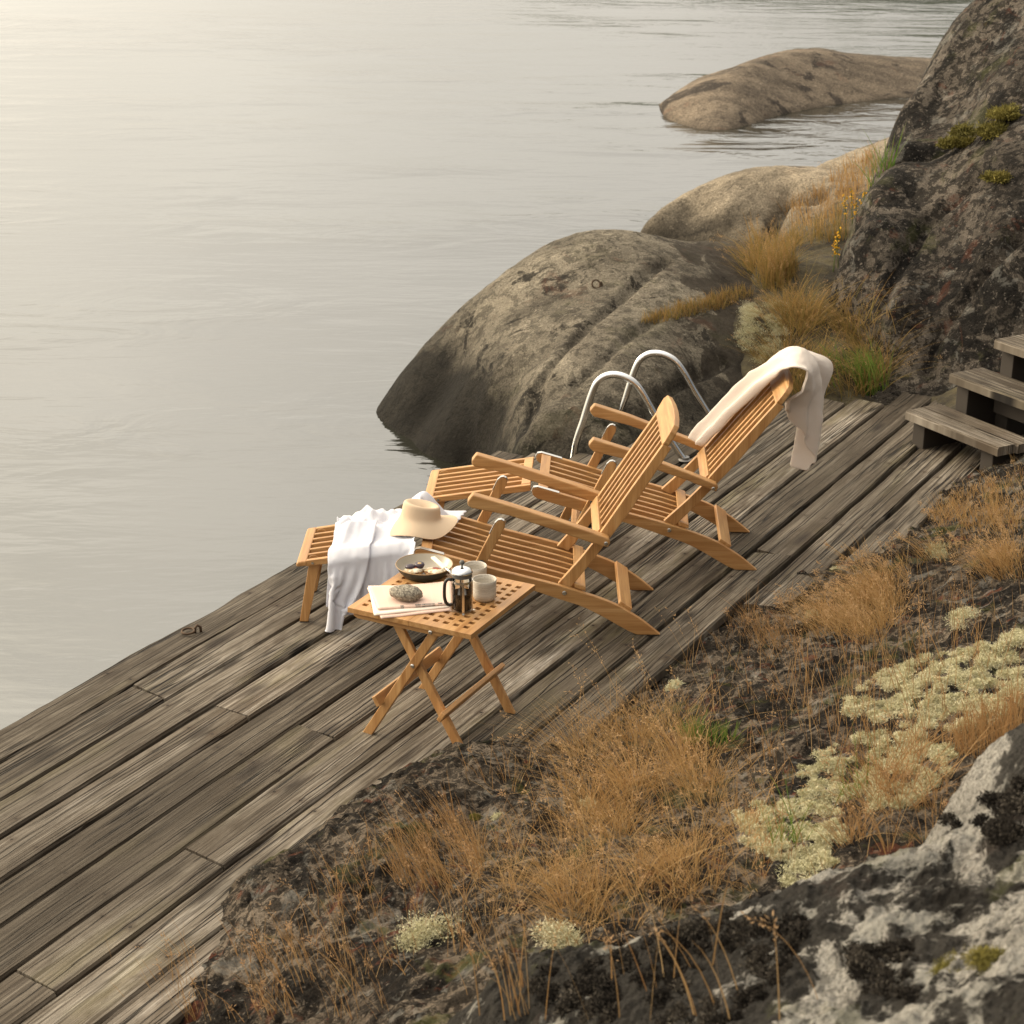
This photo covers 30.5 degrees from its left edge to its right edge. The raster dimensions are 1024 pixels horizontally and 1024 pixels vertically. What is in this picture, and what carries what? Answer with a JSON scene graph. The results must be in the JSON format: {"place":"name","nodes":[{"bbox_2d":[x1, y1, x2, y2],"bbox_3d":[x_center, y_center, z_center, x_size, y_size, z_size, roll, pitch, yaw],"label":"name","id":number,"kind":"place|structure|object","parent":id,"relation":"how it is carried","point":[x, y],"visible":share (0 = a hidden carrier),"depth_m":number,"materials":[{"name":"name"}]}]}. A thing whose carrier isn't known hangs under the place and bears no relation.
{"place":"outdoors","nodes":[
{"label":"outdoors","id":0,"kind":"place"},
{"bbox_2d":[0,0,973,729],"bbox_3d":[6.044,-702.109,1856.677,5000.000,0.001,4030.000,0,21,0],"label":"water","id":1,"kind":"structure","parent":0,"point":[256,256],"depth_m":17.89,"materials":[{"name":"grey liquid"}]},
{"bbox_2d":[376,229,766,465],"bbox_3d":[0.828,-0.839,12.243,4.158,1.917,5.688,0,21,0],"label":"boulder","id":2,"kind":"object","parent":1,"relation":"in","point":[520,357],"visible":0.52,"depth_m":11.30,"materials":[{"name":"stone"}]},
{"bbox_2d":[591,279,602,287],"bbox_3d":[0.520,-1.370,11.468,0.076,0.097,0.036,0,21,0],"label":"mooring ring","id":3,"kind":"object","parent":2,"relation":"attached to","point":[600,283],"visible":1,"depth_m":11.46,"materials":[{"name":"metal"}]},
{"bbox_2d":[636,280,754,324],"bbox_3d":[1.155,-1.279,11.469,0.189,0.160,1.213,17,27,37],"label":"grass strip","id":4,"kind":"object","parent":2,"relation":"on","point":[716,301],"depth_m":11.41,"materials":[{"name":"brown plant"}]},
{"bbox_2d":[640,165,872,243],"bbox_3d":[2.006,-2.167,16.180,2.775,1.617,3.800,0,21,0],"label":"boulder","id":5,"kind":"object","parent":1,"relation":"in","point":[709,210],"visible":0.34,"depth_m":15.83,"materials":[{"name":"grey stone"}]},
{"bbox_2d":[775,140,880,231],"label":"dry grass","id":6,"kind":"structure","parent":5,"relation":"on","point":[847,179],"depth_m":15.56,"materials":[{"name":"brown plant"}]},
{"bbox_2d":[658,48,930,129],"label":"skerry","id":7,"kind":"structure","parent":1,"relation":"in","point":[759,89],"depth_m":24.72,"materials":[{"name":"grey stone"}]},
{"bbox_2d":[770,137,888,241],"bbox_3d":[3.113,-2.671,17.258,2.580,1.756,3.780,0,21,0],"label":"boulder","id":8,"kind":"object","parent":1,"relation":"in","point":[881,144],"visible":0.05,"depth_m":16.39,"materials":[{"name":"beige stone"}]},
{"bbox_2d":[179,433,1023,1023],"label":"ground","id":9,"kind":"structure","parent":0,"point":[427,985],"depth_m":5.88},
{"bbox_2d":[386,909,470,952],"bbox_3d":[-0.212,1.139,5.148,0.271,0.093,0.224,0,21,0],"label":"lichen cushion","id":10,"kind":"object","parent":9,"relation":"on","point":[427,935],"visible":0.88,"depth_m":5.14,"materials":[{"name":"beige plant"}]},
{"bbox_2d":[87,848,817,1021],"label":"dry grass","id":11,"kind":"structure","parent":9,"relation":"on","point":[452,933],"depth_m":4.94,"materials":[{"name":"brown plant"}]},
{"bbox_2d":[468,811,482,820],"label":"moss cushion","id":12,"kind":"object","parent":9,"relation":"on","point":[474,815],"visible":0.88,"depth_m":6.06,"materials":[{"name":"green plant"}]},
{"bbox_2d":[0,392,980,1023],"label":"jetty","id":13,"kind":"object","parent":9,"relation":"on","point":[174,786],"visible":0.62,"depth_m":7.15,"materials":[{"name":"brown wood"}]},
{"bbox_2d":[181,624,201,634],"bbox_3d":[-1.327,0.490,7.776,0.086,0.046,0.061,0,21,0],"label":"mooring ring","id":14,"kind":"object","parent":13,"relation":"on","point":[193,629],"visible":1,"depth_m":7.78,"materials":[{"name":"metal"}]},
{"bbox_2d":[348,568,534,743],"bbox_3d":[-0.255,0.548,6.969,0.506,0.516,0.506,11,23,25],"label":"folding table","id":15,"kind":"object","parent":13,"relation":"on","point":[470,625],"visible":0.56,"depth_m":6.80,"materials":[{"name":"brown wood"}]},
{"bbox_2d":[367,581,450,618],"bbox_3d":[-0.370,0.316,6.813,0.310,0.027,0.285,-1,21,-4],"label":"newspaper","id":16,"kind":"object","parent":15,"relation":"on","point":[385,604],"visible":0.81,"depth_m":6.78,"materials":[{"name":"beige paper"}]},
{"bbox_2d":[389,584,422,601],"bbox_3d":[-0.386,0.293,6.798,0.123,0.054,0.091,13,24,30],"label":"stone","id":17,"kind":"object","parent":16,"relation":"on","point":[407,593],"visible":1,"depth_m":6.77,"materials":[{"name":"grey stone"}]},
{"bbox_2d":[395,553,452,581],"bbox_3d":[-0.329,0.214,7.054,0.216,0.045,0.216,0,21,0],"label":"bowl","id":18,"kind":"object","parent":15,"relation":"on","point":[413,559],"visible":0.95,"depth_m":7.10,"materials":[{"name":"beige ceramic"}]},
{"bbox_2d":[402,567,423,573],"bbox_3d":[-0.369,0.221,7.041,0.085,0.027,0.065,-4,21,-11],"label":"toast","id":19,"kind":"object","parent":18,"relation":"in","point":[415,570],"visible":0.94,"depth_m":7.03,"materials":[{"name":"beige food"}]},
{"bbox_2d":[405,564,414,568],"bbox_3d":[-0.382,0.205,7.045,0.038,0.020,0.033,0,21,0],"label":"fig half","id":20,"kind":"object","parent":19,"relation":"on","point":[409,566],"visible":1,"depth_m":7.03,"materials":[{"name":"purple food"}]},
{"bbox_2d":[414,561,424,568],"bbox_3d":[-0.347,0.202,7.055,0.039,0.024,0.039,0,21,0],"label":"fig half","id":21,"kind":"object","parent":19,"relation":"on","point":[419,565],"visible":1,"depth_m":7.04,"materials":[{"name":"purple food"}]},
{"bbox_2d":[423,567,443,574],"bbox_3d":[-0.292,0.222,7.040,0.090,0.026,0.062,7,22,16],"label":"toast","id":22,"kind":"object","parent":18,"relation":"in","point":[431,570],"visible":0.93,"depth_m":7.03,"materials":[{"name":"beige food"}]},
{"bbox_2d":[431,556,451,577],"bbox_3d":[-0.262,0.210,7.012,0.023,0.048,0.142,-12,24,-31],"label":"knife","id":23,"kind":"object","parent":18,"relation":"on","point":[438,562],"visible":0.97,"depth_m":7.00,"materials":[{"name":"silver metal"}]},
{"bbox_2d":[443,560,474,615],"bbox_3d":[-0.187,0.265,6.712,0.080,0.196,0.100,19,28,40],"label":"coffee press","id":24,"kind":"object","parent":15,"relation":"on","point":[462,599],"visible":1,"depth_m":6.71,"materials":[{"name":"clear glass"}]},
{"bbox_2d":[463,561,486,586],"bbox_3d":[-0.137,0.234,6.955,0.088,0.082,0.088,0,21,0],"label":"cup","id":25,"kind":"object","parent":15,"relation":"on","point":[478,567],"visible":0.38,"depth_m":6.97,"materials":[{"name":"beige ceramic"}]},
{"bbox_2d":[473,574,496,602],"bbox_3d":[-0.100,0.280,6.836,0.088,0.082,0.088,0,21,0],"label":"cup","id":26,"kind":"object","parent":15,"relation":"on","point":[484,588],"visible":0.97,"depth_m":6.81,"materials":[{"name":"beige ceramic"}]},
{"bbox_2d":[296,395,679,634],"bbox_3d":[-0.104,-0.009,7.888,1.570,0.906,0.572,1,21,1],"label":"deck chair","id":27,"kind":"object","parent":13,"relation":"on","point":[551,568],"visible":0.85,"depth_m":7.83,"materials":[{"name":"brown wood"}]},
{"bbox_2d":[325,491,466,631],"bbox_3d":[-0.487,0.192,7.950,0.571,0.470,0.517,1,21,1],"label":"shirt","id":28,"kind":"object","parent":27,"relation":"on","point":[365,550],"visible":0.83,"depth_m":7.77,"materials":[{"name":"white fabric"}]},
{"bbox_2d":[389,499,457,539],"bbox_3d":[-0.380,0.033,7.875,0.303,0.154,0.259,6,16,-2],"label":"hat","id":29,"kind":"object","parent":28,"relation":"on","point":[421,518],"visible":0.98,"depth_m":7.81,"materials":[{"name":"beige fabric"}]},
{"bbox_2d":[426,369,792,569],"bbox_3d":[0.428,-0.241,8.581,1.638,0.857,0.572,1,21,3],"label":"deck chair","id":30,"kind":"object","parent":13,"relation":"on","point":[666,508],"visible":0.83,"depth_m":8.49,"materials":[{"name":"brown wood"}]},
{"bbox_2d":[688,346,832,470],"bbox_3d":[1.130,-0.465,8.476,0.646,0.582,0.394,1,21,3],"label":"towel","id":31,"kind":"object","parent":30,"relation":"hanging from","point":[804,406],"visible":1,"depth_m":8.46,"materials":[{"name":"white fabric"}]},
{"bbox_2d":[570,350,709,461],"bbox_3d":[0.737,-0.329,10.151,0.812,1.010,0.525,5,21,13],"label":"swim ladder","id":32,"kind":"object","parent":13,"relation":"attached to","point":[630,380],"visible":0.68,"depth_m":9.94,"materials":[{"name":"silver metal"}]},
{"bbox_2d":[905,334,1023,469],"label":"steps","id":33,"kind":"structure","parent":13,"relation":"on","point":[986,416],"depth_m":9.99,"materials":[{"name":"brown wood"}]},
{"bbox_2d":[490,810,501,820],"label":"lichen cushion","id":34,"kind":"object","parent":9,"relation":"on","point":[496,815],"visible":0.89,"depth_m":6.02,"materials":[{"name":"beige plant"}]},
{"bbox_2d":[525,914,585,950],"bbox_3d":[0.131,1.074,4.792,0.188,0.074,0.159,12,24,28],"label":"lichen cushion","id":35,"kind":"object","parent":9,"relation":"on","point":[561,941],"visible":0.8,"depth_m":4.78,"materials":[{"name":"beige plant"}]},
{"bbox_2d":[580,796,594,809],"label":"lichen cushion","id":36,"kind":"object","parent":9,"relation":"on","point":[586,801],"visible":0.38,"depth_m":6.03,"materials":[{"name":"beige plant"}]},
{"bbox_2d":[409,607,842,948],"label":"dry grass","id":37,"kind":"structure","parent":9,"relation":"on","point":[673,859],"depth_m":5.73,"materials":[{"name":"brown plant"}]},
{"bbox_2d":[243,549,1023,978],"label":"dry grass","id":38,"kind":"structure","parent":9,"relation":"on","point":[993,727],"depth_m":5.66,"materials":[{"name":"brown plant"}]},
{"bbox_2d":[664,677,683,690],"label":"lichen cushion","id":39,"kind":"object","parent":9,"relation":"on","point":[672,684],"visible":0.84,"depth_m":7.24,"materials":[{"name":"beige plant"}]},
{"bbox_2d":[667,709,718,744],"bbox_3d":[0.623,0.748,6.457,0.165,0.137,0.163,-12,24,-30],"label":"grass tuft","id":40,"kind":"object","parent":9,"relation":"on","point":[699,724],"visible":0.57,"depth_m":6.46,"materials":[{"name":"green plant"}]},
{"bbox_2d":[700,717,748,747],"bbox_3d":[0.720,0.756,6.435,0.172,0.118,0.132,18,27,39],"label":"grass tuft","id":41,"kind":"object","parent":9,"relation":"on","point":[716,727],"visible":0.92,"depth_m":6.44,"materials":[{"name":"green plant"}]},
{"bbox_2d":[446,723,1023,1023],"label":"boulder","id":42,"kind":"object","parent":9,"relation":"on","point":[939,892],"visible":0.81,"depth_m":3.64,"materials":[{"name":"grey stone"}]},
{"bbox_2d":[526,773,1023,1023],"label":"black crust lichen","id":43,"kind":"object","parent":42,"relation":"on","point":[999,831],"visible":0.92,"depth_m":3.75},
{"bbox_2d":[927,948,961,975],"bbox_3d":[0.785,0.804,3.337,0.080,0.042,0.100,18,27,39],"label":"moss cushion","id":44,"kind":"object","parent":42,"relation":"on","point":[942,964],"visible":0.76,"depth_m":3.34,"materials":[{"name":"green plant"}]},
{"bbox_2d":[960,942,1006,975],"bbox_3d":[0.824,0.765,3.232,0.106,0.047,0.094,0,21,0],"label":"moss cushion","id":45,"kind":"object","parent":42,"relation":"on","point":[981,957],"visible":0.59,"depth_m":3.23,"materials":[{"name":"green plant"}]},
{"bbox_2d":[756,768,822,846],"bbox_3d":[0.754,0.839,5.125,0.199,0.268,0.181,5,21,12],"label":"grass tuft","id":46,"kind":"object","parent":9,"relation":"on","point":[793,832],"visible":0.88,"depth_m":5.16,"materials":[{"name":"plant"}]},
{"bbox_2d":[829,721,880,803],"bbox_3d":[0.990,0.769,5.548,0.164,0.257,0.169,15,25,34],"label":"grass tuft","id":47,"kind":"object","parent":9,"relation":"on","point":[851,772],"visible":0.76,"depth_m":5.57,"materials":[{"name":"brown plant"}]},
{"bbox_2d":[731,628,1023,888],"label":"reindeer lichen","id":48,"kind":"object","parent":9,"relation":"on","point":[816,850],"visible":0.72,"depth_m":5.88},
{"bbox_2d":[748,453,1023,644],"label":"dry grass","id":49,"kind":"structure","parent":9,"relation":"on","point":[861,605],"depth_m":7.90,"materials":[{"name":"brown plant"}]},
{"bbox_2d":[925,541,951,561],"bbox_3d":[1.888,0.163,8.295,0.184,0.069,0.199,0,21,0],"label":"lichen cushion","id":50,"kind":"object","parent":9,"relation":"on","point":[938,548],"visible":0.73,"depth_m":8.28,"materials":[{"name":"beige plant"}]},
{"bbox_2d":[942,605,982,630],"bbox_3d":[1.703,0.388,7.112,0.146,0.073,0.244,7,22,18],"label":"lichen cushion","id":51,"kind":"object","parent":9,"relation":"on","point":[969,613],"visible":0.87,"depth_m":7.10,"materials":[{"name":"beige plant"}]},
{"bbox_2d":[710,189,956,409],"bbox_3d":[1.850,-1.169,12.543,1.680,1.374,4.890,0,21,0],"label":"ground","id":52,"kind":"structure","parent":0,"point":[822,263],"depth_m":11.77,"materials":[{"name":"brown plant"}]},
{"bbox_2d":[733,297,792,364],"bbox_3d":[1.536,-1.117,11.501,0.382,0.252,0.804,4,21,10],"label":"reindeer lichen","id":53,"kind":"object","parent":52,"relation":"on","point":[747,322],"visible":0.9,"depth_m":11.43},
{"bbox_2d":[832,227,840,270],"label":"yellow flower","id":54,"kind":"object","parent":52,"relation":"on","point":[836,247],"visible":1,"depth_m":12.05,"materials":[{"name":"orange plant"}]},
{"bbox_2d":[813,339,860,387],"bbox_3d":[1.862,-0.889,11.078,0.409,0.312,0.328,0,21,0],"label":"grass tuft","id":55,"kind":"object","parent":52,"relation":"on","point":[836,358],"visible":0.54,"depth_m":11.07,"materials":[{"name":"green plant"}]},
{"bbox_2d":[842,188,866,232],"bbox_3d":[2.321,-2.027,12.811,0.177,0.348,0.138,0,21,0],"label":"yellow flower","id":56,"kind":"object","parent":52,"relation":"on","point":[851,196],"visible":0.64,"depth_m":12.79,"materials":[{"name":"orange plant"}]},
{"bbox_2d":[831,326,899,395],"bbox_3d":[2.049,-0.873,11.011,0.467,0.386,0.375,20,28,41],"label":"grass tuft","id":57,"kind":"object","parent":52,"relation":"on","point":[869,369],"visible":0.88,"depth_m":11.01,"materials":[{"name":"green plant"}]},
{"bbox_2d":[829,0,1023,405],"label":"cliff","id":58,"kind":"structure","parent":0,"point":[944,228],"depth_m":11.58,"materials":[{"name":"grey stone"}]},
{"bbox_2d":[855,124,910,190],"bbox_3d":[2.399,-2.314,12.294,0.399,0.484,0.295,8,22,20],"label":"grass tuft","id":59,"kind":"object","parent":58,"relation":"on","point":[885,158],"visible":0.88,"depth_m":12.34,"materials":[{"name":"plant"}]},
{"bbox_2d":[935,134,976,151],"bbox_3d":[2.865,-2.366,12.032,0.315,0.118,0.232,6,22,14],"label":"moss cushion","id":60,"kind":"object","parent":58,"relation":"on","point":[949,142],"visible":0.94,"depth_m":11.99,"materials":[{"name":"green plant"}]},
{"bbox_2d":[946,118,1008,140],"bbox_3d":[2.996,-2.420,11.851,0.525,0.170,0.326,-8,22,-21],"label":"moss cushion","id":61,"kind":"object","parent":58,"relation":"on","point":[993,128],"visible":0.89,"depth_m":11.81,"materials":[{"name":"green plant"}]},
{"bbox_2d":[977,170,1013,183],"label":"moss cushion","id":62,"kind":"object","parent":58,"relation":"on","point":[1001,177],"visible":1,"depth_m":11.44,"materials":[{"name":"green plant"}]},
{"bbox_2d":[984,102,1022,120],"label":"moss cushion","id":63,"kind":"object","parent":58,"relation":"on","point":[1011,112],"visible":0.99,"depth_m":11.80,"materials":[{"name":"green plant"}]}
]}

